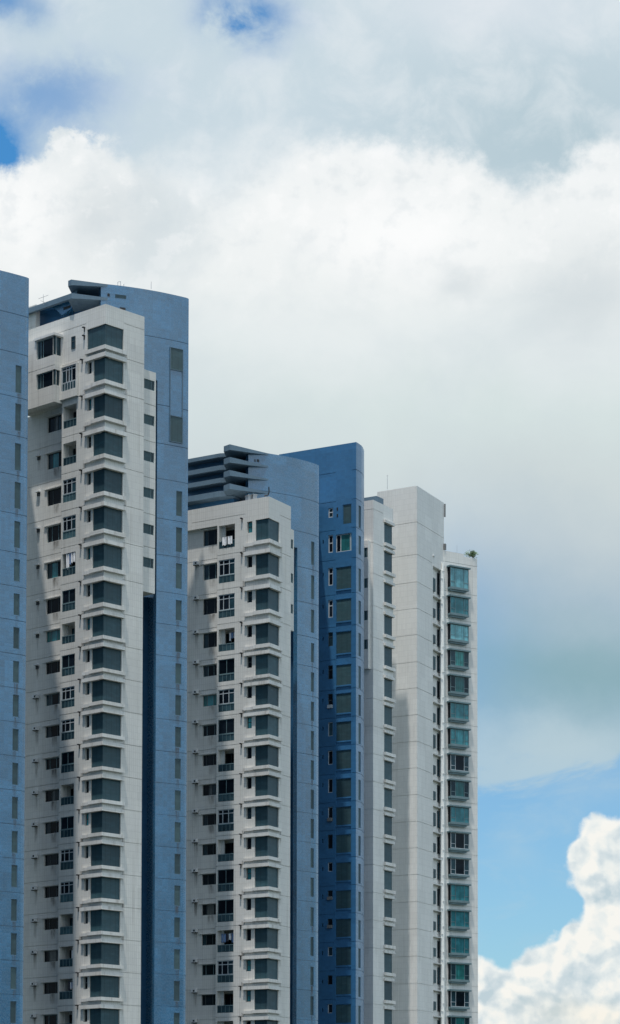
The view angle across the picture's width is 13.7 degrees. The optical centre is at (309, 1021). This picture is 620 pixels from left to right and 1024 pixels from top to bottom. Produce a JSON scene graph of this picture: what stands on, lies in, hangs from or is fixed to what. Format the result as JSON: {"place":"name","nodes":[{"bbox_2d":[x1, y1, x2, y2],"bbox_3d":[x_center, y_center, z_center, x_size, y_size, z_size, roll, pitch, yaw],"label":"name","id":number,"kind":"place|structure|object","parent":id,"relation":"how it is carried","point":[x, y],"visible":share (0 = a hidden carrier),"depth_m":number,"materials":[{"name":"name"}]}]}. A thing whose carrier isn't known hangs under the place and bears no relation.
{"place":"outdoors","nodes":[
{"label":"outdoors","id":0,"kind":"place"},
{"bbox_2d":[0,270,28,1023],"bbox_3d":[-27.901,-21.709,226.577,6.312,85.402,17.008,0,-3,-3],"label":"apartment tower","id":1,"kind":"structure","parent":0,"point":[14,308],"depth_m":221.80,"materials":[{"name":"blue tile"}]},
{"bbox_2d":[23,279,188,1023],"bbox_3d":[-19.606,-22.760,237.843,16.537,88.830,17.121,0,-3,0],"label":"apartment tower","id":2,"kind":"structure","parent":0,"point":[105,743],"depth_m":234.79,"materials":[{"name":"white concrete"}]},
{"bbox_2d":[38,336,55,359],"bbox_3d":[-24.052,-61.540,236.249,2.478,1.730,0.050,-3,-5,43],"label":"corner window","id":3,"kind":"structure","parent":2,"relation":"in","point":[45,347],"depth_m":236.34,"materials":[{"name":"black glass"}]},
{"bbox_2d":[38,370,55,388],"bbox_3d":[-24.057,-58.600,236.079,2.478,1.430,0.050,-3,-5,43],"label":"corner window","id":4,"kind":"structure","parent":2,"relation":"in","point":[45,379],"depth_m":236.14,"materials":[{"name":"black glass"}]},
{"bbox_2d":[44,1014,56,1023],"bbox_3d":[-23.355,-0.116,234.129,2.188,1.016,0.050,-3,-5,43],"label":"window","id":5,"kind":"structure","parent":2,"relation":"in","point":[48,1019],"depth_m":234.33,"materials":[{"name":"black glass"}]},
{"bbox_2d":[44,982,57,993],"bbox_3d":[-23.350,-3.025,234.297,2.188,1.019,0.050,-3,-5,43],"label":"window","id":6,"kind":"structure","parent":2,"relation":"in","point":[49,988],"depth_m":234.45,"materials":[{"name":"black glass"}]},
{"bbox_2d":[45,886,57,897],"bbox_3d":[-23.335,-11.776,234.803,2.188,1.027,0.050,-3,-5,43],"label":"window","id":7,"kind":"structure","parent":2,"relation":"in","point":[52,891],"depth_m":234.96,"materials":[{"name":"black glass"}]},
{"bbox_2d":[45,918,57,929],"bbox_3d":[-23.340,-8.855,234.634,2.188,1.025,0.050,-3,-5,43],"label":"window","id":8,"kind":"structure","parent":2,"relation":"in","point":[50,924],"depth_m":234.79,"materials":[{"name":"black glass"}]},
{"bbox_2d":[45,950,57,961],"bbox_3d":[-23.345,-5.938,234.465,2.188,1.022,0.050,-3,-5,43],"label":"window","id":9,"kind":"structure","parent":2,"relation":"in","point":[50,956],"depth_m":234.62,"materials":[{"name":"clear glass"}]},
{"bbox_2d":[45,854,58,865],"bbox_3d":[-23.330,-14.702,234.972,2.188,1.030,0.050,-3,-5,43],"label":"window","id":10,"kind":"structure","parent":2,"relation":"in","point":[53,859],"depth_m":235.11,"materials":[{"name":"black glass"}]},
{"bbox_2d":[46,757,58,769],"bbox_3d":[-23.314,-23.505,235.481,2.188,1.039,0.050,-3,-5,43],"label":"window","id":11,"kind":"structure","parent":2,"relation":"in","point":[53,763],"depth_m":235.65,"materials":[{"name":"black glass"}]},
{"bbox_2d":[46,789,58,801],"bbox_3d":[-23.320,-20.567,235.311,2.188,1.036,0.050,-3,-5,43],"label":"window","id":12,"kind":"structure","parent":2,"relation":"in","point":[53,795],"depth_m":235.42,"materials":[{"name":"black glass"}]},
{"bbox_2d":[46,821,58,833],"bbox_3d":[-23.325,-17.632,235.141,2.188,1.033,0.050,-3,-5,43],"label":"window","id":13,"kind":"structure","parent":2,"relation":"in","point":[53,827],"depth_m":235.25,"materials":[{"name":"black glass"}]},
{"bbox_2d":[46,725,59,737],"bbox_3d":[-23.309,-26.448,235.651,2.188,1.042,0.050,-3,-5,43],"label":"window","id":14,"kind":"structure","parent":2,"relation":"in","point":[52,731],"depth_m":235.80,"materials":[{"name":"black glass"}]},
{"bbox_2d":[47,629,59,642],"bbox_3d":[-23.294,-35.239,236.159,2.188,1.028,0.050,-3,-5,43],"label":"window","id":15,"kind":"structure","parent":2,"relation":"in","point":[54,635],"depth_m":236.34,"materials":[{"name":"green glass"}]},
{"bbox_2d":[47,661,59,673],"bbox_3d":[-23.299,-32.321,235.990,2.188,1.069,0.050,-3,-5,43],"label":"window","id":16,"kind":"structure","parent":2,"relation":"in","point":[53,667],"depth_m":236.11,"materials":[{"name":"black glass"}]},
{"bbox_2d":[47,693,59,705],"bbox_3d":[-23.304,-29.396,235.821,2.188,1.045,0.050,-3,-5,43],"label":"window","id":17,"kind":"structure","parent":2,"relation":"in","point":[52,699],"depth_m":235.94,"materials":[{"name":"black glass"}]},
{"bbox_2d":[47,561,60,578],"bbox_3d":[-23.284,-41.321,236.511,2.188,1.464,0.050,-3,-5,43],"label":"window","id":18,"kind":"structure","parent":2,"relation":"in","point":[54,569],"depth_m":236.63,"materials":[{"name":"teal glass"}]},
{"bbox_2d":[47,597,60,613],"bbox_3d":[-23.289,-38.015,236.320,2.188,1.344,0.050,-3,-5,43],"label":"window","id":19,"kind":"structure","parent":2,"relation":"in","point":[53,605],"depth_m":236.52,"materials":[{"name":"black glass"}]},
{"bbox_2d":[48,487,60,505],"bbox_3d":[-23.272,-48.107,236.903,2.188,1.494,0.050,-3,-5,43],"label":"window","id":20,"kind":"structure","parent":2,"relation":"in","point":[54,496],"depth_m":237.10,"materials":[{"name":"black glass"}]},
{"bbox_2d":[48,524,60,542],"bbox_3d":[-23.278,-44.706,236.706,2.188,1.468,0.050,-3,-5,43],"label":"window","id":21,"kind":"structure","parent":2,"relation":"in","point":[54,532],"depth_m":236.86,"materials":[{"name":"black glass"}]},
{"bbox_2d":[48,451,61,469],"bbox_3d":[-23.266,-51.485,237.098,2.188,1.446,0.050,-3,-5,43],"label":"window","id":22,"kind":"structure","parent":2,"relation":"in","point":[55,459],"depth_m":237.27,"materials":[{"name":"teal glass"}]},
{"bbox_2d":[49,414,61,432],"bbox_3d":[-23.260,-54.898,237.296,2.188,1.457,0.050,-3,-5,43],"label":"window","id":23,"kind":"structure","parent":2,"relation":"in","point":[55,423],"depth_m":237.44,"materials":[{"name":"black glass"}]},
{"bbox_2d":[53,370,58,385],"bbox_3d":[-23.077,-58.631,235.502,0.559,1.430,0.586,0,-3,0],"label":"corner window","id":24,"kind":"structure","parent":2,"relation":"in","point":[53,370],"depth_m":235.51,"materials":[{"name":"grey glass"}]},
{"bbox_2d":[54,336,59,355],"bbox_3d":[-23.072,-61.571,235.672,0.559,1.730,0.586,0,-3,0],"label":"corner window","id":25,"kind":"structure","parent":2,"relation":"in","point":[58,339],"depth_m":235.77,"materials":[{"name":"grey glass"}]},
{"bbox_2d":[66,552,74,567],"bbox_3d":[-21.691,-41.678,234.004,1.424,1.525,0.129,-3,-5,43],"label":"laundry","id":26,"kind":"object","parent":2,"relation":"hanging from","point":[72,557],"visible":1,"depth_m":234.03,"materials":[{"name":"white fabric"}]},
{"bbox_2d":[71,336,75,348],"bbox_3d":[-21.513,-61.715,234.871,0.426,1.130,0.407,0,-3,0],"label":"small window","id":27,"kind":"structure","parent":2,"relation":"in","point":[73,338],"depth_m":234.91,"materials":[{"name":"grey glass"}]},
{"bbox_2d":[143,523,152,534],"bbox_3d":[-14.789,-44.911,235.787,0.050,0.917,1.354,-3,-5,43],"label":"link window","id":28,"kind":"structure","parent":2,"relation":"in","point":[148,529],"depth_m":235.80,"materials":[{"name":"grey glass"}]},
{"bbox_2d":[143,557,152,568],"bbox_3d":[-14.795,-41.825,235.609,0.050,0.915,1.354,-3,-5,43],"label":"link window","id":29,"kind":"structure","parent":2,"relation":"in","point":[147,562],"depth_m":235.62,"materials":[{"name":"grey glass"}]},
{"bbox_2d":[143,487,153,498],"bbox_3d":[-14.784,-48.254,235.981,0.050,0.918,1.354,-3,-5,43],"label":"link window","id":30,"kind":"structure","parent":2,"relation":"in","point":[149,493],"depth_m":236.06,"materials":[{"name":"grey glass"}]},
{"bbox_2d":[144,378,153,390],"bbox_3d":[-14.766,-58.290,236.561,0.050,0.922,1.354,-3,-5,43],"label":"link window","id":31,"kind":"structure","parent":2,"relation":"in","point":[148,384],"depth_m":236.58,"materials":[{"name":"grey glass"}]},
{"bbox_2d":[144,414,153,425],"bbox_3d":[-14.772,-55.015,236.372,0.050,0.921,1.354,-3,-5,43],"label":"link window","id":32,"kind":"structure","parent":2,"relation":"in","point":[148,419],"depth_m":236.40,"materials":[{"name":"grey glass"}]},
{"bbox_2d":[144,451,153,462],"bbox_3d":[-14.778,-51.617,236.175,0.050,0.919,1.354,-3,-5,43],"label":"link window","id":33,"kind":"structure","parent":2,"relation":"in","point":[148,456],"depth_m":236.23,"materials":[{"name":"grey glass"}]},
{"bbox_2d":[185,444,318,1023],"bbox_3d":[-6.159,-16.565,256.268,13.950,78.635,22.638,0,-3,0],"label":"apartment tower","id":34,"kind":"structure","parent":0,"point":[252,802],"depth_m":249.62,"materials":[{"name":"white tile"}]},
{"bbox_2d":[202,934,215,944],"bbox_3d":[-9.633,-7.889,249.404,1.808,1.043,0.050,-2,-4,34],"label":"window","id":35,"kind":"structure","parent":34,"relation":"in","point":[210,939],"depth_m":249.45,"materials":[{"name":"black glass"}]},
{"bbox_2d":[202,964,215,975],"bbox_3d":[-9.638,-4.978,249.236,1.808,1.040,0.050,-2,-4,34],"label":"window","id":36,"kind":"structure","parent":34,"relation":"in","point":[206,969],"depth_m":249.33,"materials":[{"name":"black glass"}]},
{"bbox_2d":[202,994,215,1005],"bbox_3d":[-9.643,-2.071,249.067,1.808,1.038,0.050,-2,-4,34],"label":"window","id":37,"kind":"structure","parent":34,"relation":"in","point":[206,999],"depth_m":249.14,"materials":[{"name":"black glass"}]},
{"bbox_2d":[203,754,215,765],"bbox_3d":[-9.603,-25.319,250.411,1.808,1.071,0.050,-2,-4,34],"label":"window","id":38,"kind":"structure","parent":34,"relation":"in","point":[208,760],"depth_m":250.55,"materials":[{"name":"black glass"}]},
{"bbox_2d":[203,784,215,795],"bbox_3d":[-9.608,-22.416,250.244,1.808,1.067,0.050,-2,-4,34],"label":"window","id":39,"kind":"structure","parent":34,"relation":"in","point":[207,789],"depth_m":250.36,"materials":[{"name":"black glass"}]},
{"bbox_2d":[203,814,215,825],"bbox_3d":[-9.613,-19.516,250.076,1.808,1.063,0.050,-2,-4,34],"label":"window","id":40,"kind":"structure","parent":34,"relation":"in","point":[210,819],"depth_m":250.18,"materials":[{"name":"black glass"}]},
{"bbox_2d":[203,844,215,854],"bbox_3d":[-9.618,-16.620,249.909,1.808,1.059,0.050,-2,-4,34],"label":"window","id":41,"kind":"structure","parent":34,"relation":"in","point":[209,849],"depth_m":250.00,"materials":[{"name":"black glass"}]},
{"bbox_2d":[203,874,215,884],"bbox_3d":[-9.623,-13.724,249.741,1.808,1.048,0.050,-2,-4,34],"label":"window","id":42,"kind":"structure","parent":34,"relation":"in","point":[208,879],"depth_m":249.81,"materials":[{"name":"black glass"}]},
{"bbox_2d":[203,904,215,914],"bbox_3d":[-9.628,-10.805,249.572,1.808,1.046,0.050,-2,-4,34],"label":"window","id":43,"kind":"structure","parent":34,"relation":"in","point":[209,909],"depth_m":249.63,"materials":[{"name":"black glass"}]},
{"bbox_2d":[203,694,216,706],"bbox_3d":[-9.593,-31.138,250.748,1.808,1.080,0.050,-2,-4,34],"label":"window","id":44,"kind":"structure","parent":34,"relation":"in","point":[210,700],"depth_m":250.85,"materials":[{"name":"green glass"}]},
{"bbox_2d":[203,724,216,735],"bbox_3d":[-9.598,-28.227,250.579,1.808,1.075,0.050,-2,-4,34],"label":"window","id":45,"kind":"structure","parent":34,"relation":"in","point":[208,730],"depth_m":250.67,"materials":[{"name":"black glass"}]},
{"bbox_2d":[204,529,216,545],"bbox_3d":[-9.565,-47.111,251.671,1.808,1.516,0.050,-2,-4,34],"label":"window","id":46,"kind":"structure","parent":34,"relation":"in","point":[210,537],"depth_m":251.77,"materials":[{"name":"black glass"}]},
{"bbox_2d":[204,563,216,579],"bbox_3d":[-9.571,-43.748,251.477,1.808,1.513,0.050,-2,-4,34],"label":"window","id":47,"kind":"structure","parent":34,"relation":"in","point":[210,571],"depth_m":251.59,"materials":[{"name":"black glass"}]},
{"bbox_2d":[204,598,216,614],"bbox_3d":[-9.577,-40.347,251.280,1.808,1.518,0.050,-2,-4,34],"label":"window","id":48,"kind":"structure","parent":34,"relation":"in","point":[210,605],"depth_m":251.34,"materials":[{"name":"black glass"}]},
{"bbox_2d":[204,632,216,647],"bbox_3d":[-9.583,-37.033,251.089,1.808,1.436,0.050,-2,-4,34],"label":"window","id":49,"kind":"structure","parent":34,"relation":"in","point":[210,639],"depth_m":251.16,"materials":[{"name":"black glass"}]},
{"bbox_2d":[204,664,216,676],"bbox_3d":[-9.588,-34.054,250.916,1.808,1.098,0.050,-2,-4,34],"label":"window","id":50,"kind":"structure","parent":34,"relation":"in","point":[211,670],"depth_m":250.97,"materials":[{"name":"black glass"}]},
{"bbox_2d":[221,536,231,545],"bbox_3d":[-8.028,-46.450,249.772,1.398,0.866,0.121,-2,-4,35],"label":"laundry","id":51,"kind":"object","parent":34,"relation":"hanging from","point":[224,541],"visible":1,"depth_m":249.78,"materials":[{"name":"white fabric"}]},
{"bbox_2d":[221,933,233,942],"bbox_3d":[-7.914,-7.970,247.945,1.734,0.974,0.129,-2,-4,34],"label":"laundry","id":52,"kind":"object","parent":34,"relation":"hanging from","point":[223,938],"visible":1,"depth_m":247.96,"materials":[{"name":"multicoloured fabric"}]},
{"bbox_2d":[225,994,232,1012],"bbox_3d":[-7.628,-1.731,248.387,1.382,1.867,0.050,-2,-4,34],"label":"balcony door","id":53,"kind":"structure","parent":34,"relation":"in","point":[228,997],"depth_m":248.54,"materials":[{"name":"black glass"}]},
{"bbox_2d":[225,843,233,853],"bbox_3d":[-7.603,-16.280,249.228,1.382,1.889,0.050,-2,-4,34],"label":"balcony door","id":54,"kind":"structure","parent":34,"relation":"in","point":[229,847],"depth_m":249.39,"materials":[{"name":"black glass"}]},
{"bbox_2d":[226,753,233,770],"bbox_3d":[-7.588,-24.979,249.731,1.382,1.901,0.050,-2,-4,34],"label":"balcony door","id":55,"kind":"structure","parent":34,"relation":"in","point":[229,757],"depth_m":249.87,"materials":[{"name":"black glass"}]},
{"bbox_2d":[226,529,234,547],"bbox_3d":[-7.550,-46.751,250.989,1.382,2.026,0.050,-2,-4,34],"label":"balcony door","id":56,"kind":"structure","parent":34,"relation":"in","point":[230,532],"depth_m":251.10,"materials":[{"name":"black glass"}]},
{"bbox_2d":[226,633,234,650],"bbox_3d":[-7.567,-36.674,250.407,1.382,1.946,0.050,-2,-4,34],"label":"balcony door","id":57,"kind":"structure","parent":34,"relation":"in","point":[227,635],"depth_m":250.61,"materials":[{"name":"black glass"}]},
{"bbox_2d":[247,838,250,848],"bbox_3d":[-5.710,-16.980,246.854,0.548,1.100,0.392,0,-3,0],"label":"small window","id":58,"kind":"structure","parent":34,"relation":"in","point":[248,839],"depth_m":246.96,"materials":[{"name":"black glass"}]},
{"bbox_2d":[247,868,250,879],"bbox_3d":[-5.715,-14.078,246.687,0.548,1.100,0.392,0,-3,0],"label":"small window","id":59,"kind":"structure","parent":34,"relation":"in","point":[249,869],"depth_m":246.78,"materials":[{"name":"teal glass"}]},
{"bbox_2d":[247,899,250,909],"bbox_3d":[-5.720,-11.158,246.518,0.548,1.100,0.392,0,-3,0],"label":"small window","id":60,"kind":"structure","parent":34,"relation":"in","point":[248,900],"depth_m":246.60,"materials":[{"name":"black glass"}]},
{"bbox_2d":[247,929,250,940],"bbox_3d":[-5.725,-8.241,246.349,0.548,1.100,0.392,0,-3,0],"label":"small window","id":61,"kind":"structure","parent":34,"relation":"in","point":[249,930],"depth_m":246.42,"materials":[{"name":"black glass"}]},
{"bbox_2d":[247,960,250,970],"bbox_3d":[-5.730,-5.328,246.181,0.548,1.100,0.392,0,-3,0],"label":"small window","id":62,"kind":"structure","parent":34,"relation":"in","point":[248,961],"depth_m":246.24,"materials":[{"name":"teal glass"}]},
{"bbox_2d":[247,990,250,1001],"bbox_3d":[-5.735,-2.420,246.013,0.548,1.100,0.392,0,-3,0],"label":"small window","id":63,"kind":"structure","parent":34,"relation":"in","point":[248,991],"depth_m":246.06,"materials":[{"name":"teal glass"}]},
{"bbox_2d":[248,657,251,667],"bbox_3d":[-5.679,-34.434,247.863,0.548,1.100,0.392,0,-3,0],"label":"small window","id":64,"kind":"structure","parent":34,"relation":"in","point":[249,658],"depth_m":247.93,"materials":[{"name":"black glass"}]},
{"bbox_2d":[248,687,251,697],"bbox_3d":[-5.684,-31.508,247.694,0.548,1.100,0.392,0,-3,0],"label":"small window","id":65,"kind":"structure","parent":34,"relation":"in","point":[249,688],"depth_m":247.75,"materials":[{"name":"black glass"}]},
{"bbox_2d":[248,747,251,758],"bbox_3d":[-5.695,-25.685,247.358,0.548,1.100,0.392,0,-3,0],"label":"small window","id":66,"kind":"structure","parent":34,"relation":"in","point":[249,749],"depth_m":247.39,"materials":[{"name":"black glass"}]},
{"bbox_2d":[248,778,251,788],"bbox_3d":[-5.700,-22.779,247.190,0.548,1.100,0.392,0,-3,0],"label":"small window","id":67,"kind":"structure","parent":34,"relation":"in","point":[249,779],"depth_m":247.23,"materials":[{"name":"black glass"}]},
{"bbox_2d":[0,0,619,1023],"label":"sky","id":68,"kind":"structure","parent":0,"point":[391,228],"materials":[{"name":"white"}]},
{"bbox_2d":[279,442,395,1023],"bbox_3d":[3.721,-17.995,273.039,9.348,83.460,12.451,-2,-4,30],"label":"apartment tower","id":69,"kind":"structure","parent":0,"point":[356,810],"depth_m":268.37,"materials":[{"name":"blue tile"}]},
{"bbox_2d":[328,600,332,617],"bbox_3d":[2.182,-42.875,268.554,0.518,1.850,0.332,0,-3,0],"label":"small window","id":70,"kind":"structure","parent":69,"relation":"in","point":[330,601],"depth_m":268.53,"materials":[{"name":"black glass"}]},
{"bbox_2d":[328,632,332,645],"bbox_3d":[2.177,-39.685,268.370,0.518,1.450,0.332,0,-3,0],"label":"small window","id":71,"kind":"structure","parent":69,"relation":"in","point":[330,635],"depth_m":268.40,"materials":[{"name":"black glass"}]},
{"bbox_2d":[328,665,332,678],"bbox_3d":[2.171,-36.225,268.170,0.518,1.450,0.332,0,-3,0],"label":"small window","id":72,"kind":"structure","parent":69,"relation":"in","point":[330,668],"depth_m":268.21,"materials":[{"name":"black glass"}]},
{"bbox_2d":[328,694,332,704],"bbox_3d":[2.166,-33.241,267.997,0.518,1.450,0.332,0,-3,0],"label":"small window","id":73,"kind":"structure","parent":69,"relation":"in","point":[330,696],"depth_m":268.04,"materials":[{"name":"black glass"}]},
{"bbox_2d":[328,722,332,735],"bbox_3d":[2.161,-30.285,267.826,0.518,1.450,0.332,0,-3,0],"label":"small window","id":74,"kind":"structure","parent":69,"relation":"in","point":[330,725],"depth_m":267.88,"materials":[{"name":"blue glass"}]},
{"bbox_2d":[328,751,332,764],"bbox_3d":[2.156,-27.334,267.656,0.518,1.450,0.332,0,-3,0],"label":"small window","id":75,"kind":"structure","parent":69,"relation":"in","point":[330,753],"depth_m":267.68,"materials":[{"name":"black glass"}]},
{"bbox_2d":[328,779,332,792],"bbox_3d":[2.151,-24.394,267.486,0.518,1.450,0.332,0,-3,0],"label":"small window","id":76,"kind":"structure","parent":69,"relation":"in","point":[330,781],"depth_m":267.49,"materials":[{"name":"black glass"}]},
{"bbox_2d":[328,807,332,817],"bbox_3d":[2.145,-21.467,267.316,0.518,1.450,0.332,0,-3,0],"label":"small window","id":77,"kind":"structure","parent":69,"relation":"in","point":[330,809],"depth_m":267.36,"materials":[{"name":"black glass"}]},
{"bbox_2d":[328,835,332,848],"bbox_3d":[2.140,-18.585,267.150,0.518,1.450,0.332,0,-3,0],"label":"small window","id":78,"kind":"structure","parent":69,"relation":"in","point":[330,837],"depth_m":267.16,"materials":[{"name":"black glass"}]},
{"bbox_2d":[328,862,332,871],"bbox_3d":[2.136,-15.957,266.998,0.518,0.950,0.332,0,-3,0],"label":"small window","id":79,"kind":"structure","parent":69,"relation":"in","point":[330,865],"depth_m":267.03,"materials":[{"name":"black glass"}]},
{"bbox_2d":[329,535,332,552],"bbox_3d":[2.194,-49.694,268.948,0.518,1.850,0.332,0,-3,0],"label":"small window","id":80,"kind":"structure","parent":69,"relation":"in","point":[330,536],"depth_m":268.99,"materials":[{"name":"black glass"}]},
{"bbox_2d":[329,568,332,585],"bbox_3d":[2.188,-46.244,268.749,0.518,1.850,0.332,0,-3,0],"label":"small window","id":81,"kind":"structure","parent":69,"relation":"in","point":[330,569],"depth_m":268.73,"materials":[{"name":"black glass"}]},
{"bbox_2d":[336,533,351,551],"bbox_3d":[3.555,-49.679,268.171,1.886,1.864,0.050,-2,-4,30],"label":"window","id":82,"kind":"structure","parent":69,"relation":"in","point":[343,541],"depth_m":268.21,"materials":[{"name":"green glass"}]},
{"bbox_2d":[377,486,477,1023],"bbox_3d":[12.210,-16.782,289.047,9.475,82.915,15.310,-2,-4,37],"label":"apartment tower","id":83,"kind":"structure","parent":0,"point":[435,818],"depth_m":285.72,"materials":[{"name":"white tile"}]},
{"bbox_2d":[437,733,439,750],"bbox_3d":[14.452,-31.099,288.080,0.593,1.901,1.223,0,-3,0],"label":"slot window","id":84,"kind":"structure","parent":83,"relation":"in","point":[438,735],"depth_m":287.81,"materials":[{"name":"black glass"}]},
{"bbox_2d":[437,759,439,776],"bbox_3d":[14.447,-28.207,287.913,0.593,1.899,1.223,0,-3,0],"label":"slot window","id":85,"kind":"structure","parent":83,"relation":"in","point":[438,761],"depth_m":287.60,"materials":[{"name":"black glass"}]},
{"bbox_2d":[437,785,439,802],"bbox_3d":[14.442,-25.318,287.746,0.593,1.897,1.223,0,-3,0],"label":"slot window","id":86,"kind":"structure","parent":83,"relation":"in","point":[438,787],"depth_m":287.46,"materials":[{"name":"black glass"}]},
{"bbox_2d":[437,811,439,827],"bbox_3d":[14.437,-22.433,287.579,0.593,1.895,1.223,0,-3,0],"label":"slot window","id":87,"kind":"structure","parent":83,"relation":"in","point":[438,812],"depth_m":287.25,"materials":[{"name":"glass"}]},
{"bbox_2d":[437,837,439,853],"bbox_3d":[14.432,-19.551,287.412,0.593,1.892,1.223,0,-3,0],"label":"slot window","id":88,"kind":"structure","parent":83,"relation":"in","point":[438,838],"depth_m":287.11,"materials":[{"name":"black glass"}]},
{"bbox_2d":[437,862,439,879],"bbox_3d":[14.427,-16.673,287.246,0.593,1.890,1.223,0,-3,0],"label":"slot window","id":89,"kind":"structure","parent":83,"relation":"in","point":[438,864],"depth_m":286.90,"materials":[{"name":"black glass"}]},
{"bbox_2d":[437,888,439,905],"bbox_3d":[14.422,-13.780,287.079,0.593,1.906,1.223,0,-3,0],"label":"slot window","id":90,"kind":"structure","parent":83,"relation":"in","point":[438,890],"depth_m":286.76,"materials":[{"name":"black glass"}]},
{"bbox_2d":[437,914,439,931],"bbox_3d":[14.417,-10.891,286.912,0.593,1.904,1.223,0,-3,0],"label":"slot window","id":91,"kind":"structure","parent":83,"relation":"in","point":[438,916],"depth_m":286.55,"materials":[{"name":"black glass"}]},
{"bbox_2d":[437,941,439,957],"bbox_3d":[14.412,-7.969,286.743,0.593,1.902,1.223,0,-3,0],"label":"slot window","id":92,"kind":"structure","parent":83,"relation":"in","point":[438,942],"depth_m":286.41,"materials":[{"name":"black glass"}]},
{"bbox_2d":[447,565,470,592],"bbox_3d":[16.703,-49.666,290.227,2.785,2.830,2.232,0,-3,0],"label":"bay window","id":93,"kind":"structure","parent":83,"relation":"in","point":[458,576],"depth_m":290.00,"materials":[{"name":"teal glass"}]},
{"bbox_2d":[447,594,470,618],"bbox_3d":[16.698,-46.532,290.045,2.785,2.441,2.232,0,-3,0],"label":"bay window","id":94,"kind":"structure","parent":83,"relation":"in","point":[458,606],"depth_m":289.86,"materials":[{"name":"teal glass"}]},
{"bbox_2d":[447,622,470,645],"bbox_3d":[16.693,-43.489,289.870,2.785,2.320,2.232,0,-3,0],"label":"bay window","id":95,"kind":"structure","parent":83,"relation":"in","point":[458,633],"depth_m":289.65,"materials":[{"name":"teal glass"}]},
{"bbox_2d":[447,648,470,670],"bbox_3d":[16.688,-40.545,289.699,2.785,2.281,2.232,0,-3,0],"label":"bay window","id":96,"kind":"structure","parent":83,"relation":"in","point":[458,659],"depth_m":289.50,"materials":[{"name":"green glass"}]},
{"bbox_2d":[447,673,470,697],"bbox_3d":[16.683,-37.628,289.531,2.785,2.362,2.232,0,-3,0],"label":"bay window","id":97,"kind":"structure","parent":83,"relation":"in","point":[458,685],"depth_m":289.29,"materials":[{"name":"green glass"}]},
{"bbox_2d":[447,700,470,723],"bbox_3d":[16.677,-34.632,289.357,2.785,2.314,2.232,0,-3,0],"label":"bay window","id":98,"kind":"structure","parent":83,"relation":"in","point":[458,712],"depth_m":289.15,"materials":[{"name":"teal glass"}]},
{"bbox_2d":[447,726,470,749],"bbox_3d":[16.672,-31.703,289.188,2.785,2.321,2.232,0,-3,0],"label":"bay window","id":99,"kind":"structure","parent":83,"relation":"in","point":[458,738],"depth_m":288.98,"materials":[{"name":"teal glass"}]},
{"bbox_2d":[447,752,470,775],"bbox_3d":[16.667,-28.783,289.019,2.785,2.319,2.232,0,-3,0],"label":"bay window","id":100,"kind":"structure","parent":83,"relation":"in","point":[458,763],"depth_m":288.80,"materials":[{"name":"grey glass"}]},
{"bbox_2d":[447,778,470,801],"bbox_3d":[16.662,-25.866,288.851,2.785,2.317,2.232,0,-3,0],"label":"bay window","id":101,"kind":"structure","parent":83,"relation":"in","point":[458,789],"depth_m":288.66,"materials":[{"name":"green glass"}]},
{"bbox_2d":[447,804,470,826],"bbox_3d":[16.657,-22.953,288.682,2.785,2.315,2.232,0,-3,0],"label":"bay window","id":102,"kind":"structure","parent":83,"relation":"in","point":[458,815],"depth_m":288.45,"materials":[{"name":"teal glass"}]},
{"bbox_2d":[447,830,470,852],"bbox_3d":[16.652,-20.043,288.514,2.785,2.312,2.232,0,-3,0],"label":"bay window","id":103,"kind":"structure","parent":83,"relation":"in","point":[458,841],"depth_m":288.31,"materials":[{"name":"black glass"}]},
{"bbox_2d":[447,857,470,878],"bbox_3d":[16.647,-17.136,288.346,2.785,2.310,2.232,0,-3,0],"label":"bay window","id":104,"kind":"structure","parent":83,"relation":"in","point":[458,867],"depth_m":288.09,"materials":[{"name":"black glass"}]},
{"bbox_2d":[447,883,470,904],"bbox_3d":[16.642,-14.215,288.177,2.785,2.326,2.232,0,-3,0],"label":"bay window","id":105,"kind":"structure","parent":83,"relation":"in","point":[458,893],"depth_m":287.95,"materials":[{"name":"teal glass"}]},
{"bbox_2d":[447,909,470,930],"bbox_3d":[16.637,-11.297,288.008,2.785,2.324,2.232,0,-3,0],"label":"bay window","id":106,"kind":"structure","parent":83,"relation":"in","point":[458,920],"depth_m":287.81,"materials":[{"name":"teal glass"}]},
{"bbox_2d":[447,935,470,957],"bbox_3d":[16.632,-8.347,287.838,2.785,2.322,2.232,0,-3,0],"label":"bay window","id":107,"kind":"structure","parent":83,"relation":"in","point":[458,946],"depth_m":287.60,"materials":[{"name":"teal glass"}]},
{"bbox_2d":[447,962,471,983],"bbox_3d":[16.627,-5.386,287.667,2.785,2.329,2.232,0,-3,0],"label":"bay window","id":108,"kind":"structure","parent":83,"relation":"in","point":[458,973],"depth_m":287.39,"materials":[{"name":"green glass"}]},
{"bbox_2d":[447,989,471,1010],"bbox_3d":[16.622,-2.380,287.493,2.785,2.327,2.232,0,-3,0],"label":"bay window","id":109,"kind":"structure","parent":83,"relation":"in","point":[458,1000],"depth_m":287.25,"materials":[{"name":"black glass"}]},
{"bbox_2d":[447,1015,471,1023],"bbox_3d":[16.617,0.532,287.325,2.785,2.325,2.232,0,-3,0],"label":"bay window","id":110,"kind":"structure","parent":83,"relation":"in","point":[452,1019],"depth_m":287.11,"materials":[{"name":"green glass"}]},
{"bbox_2d":[464,550,478,557],"bbox_3d":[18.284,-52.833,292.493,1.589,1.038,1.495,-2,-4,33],"label":"shrub","id":111,"kind":"object","parent":83,"relation":"on","point":[473,553],"visible":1,"depth_m":292.24,"materials":[{"name":"green plant"}]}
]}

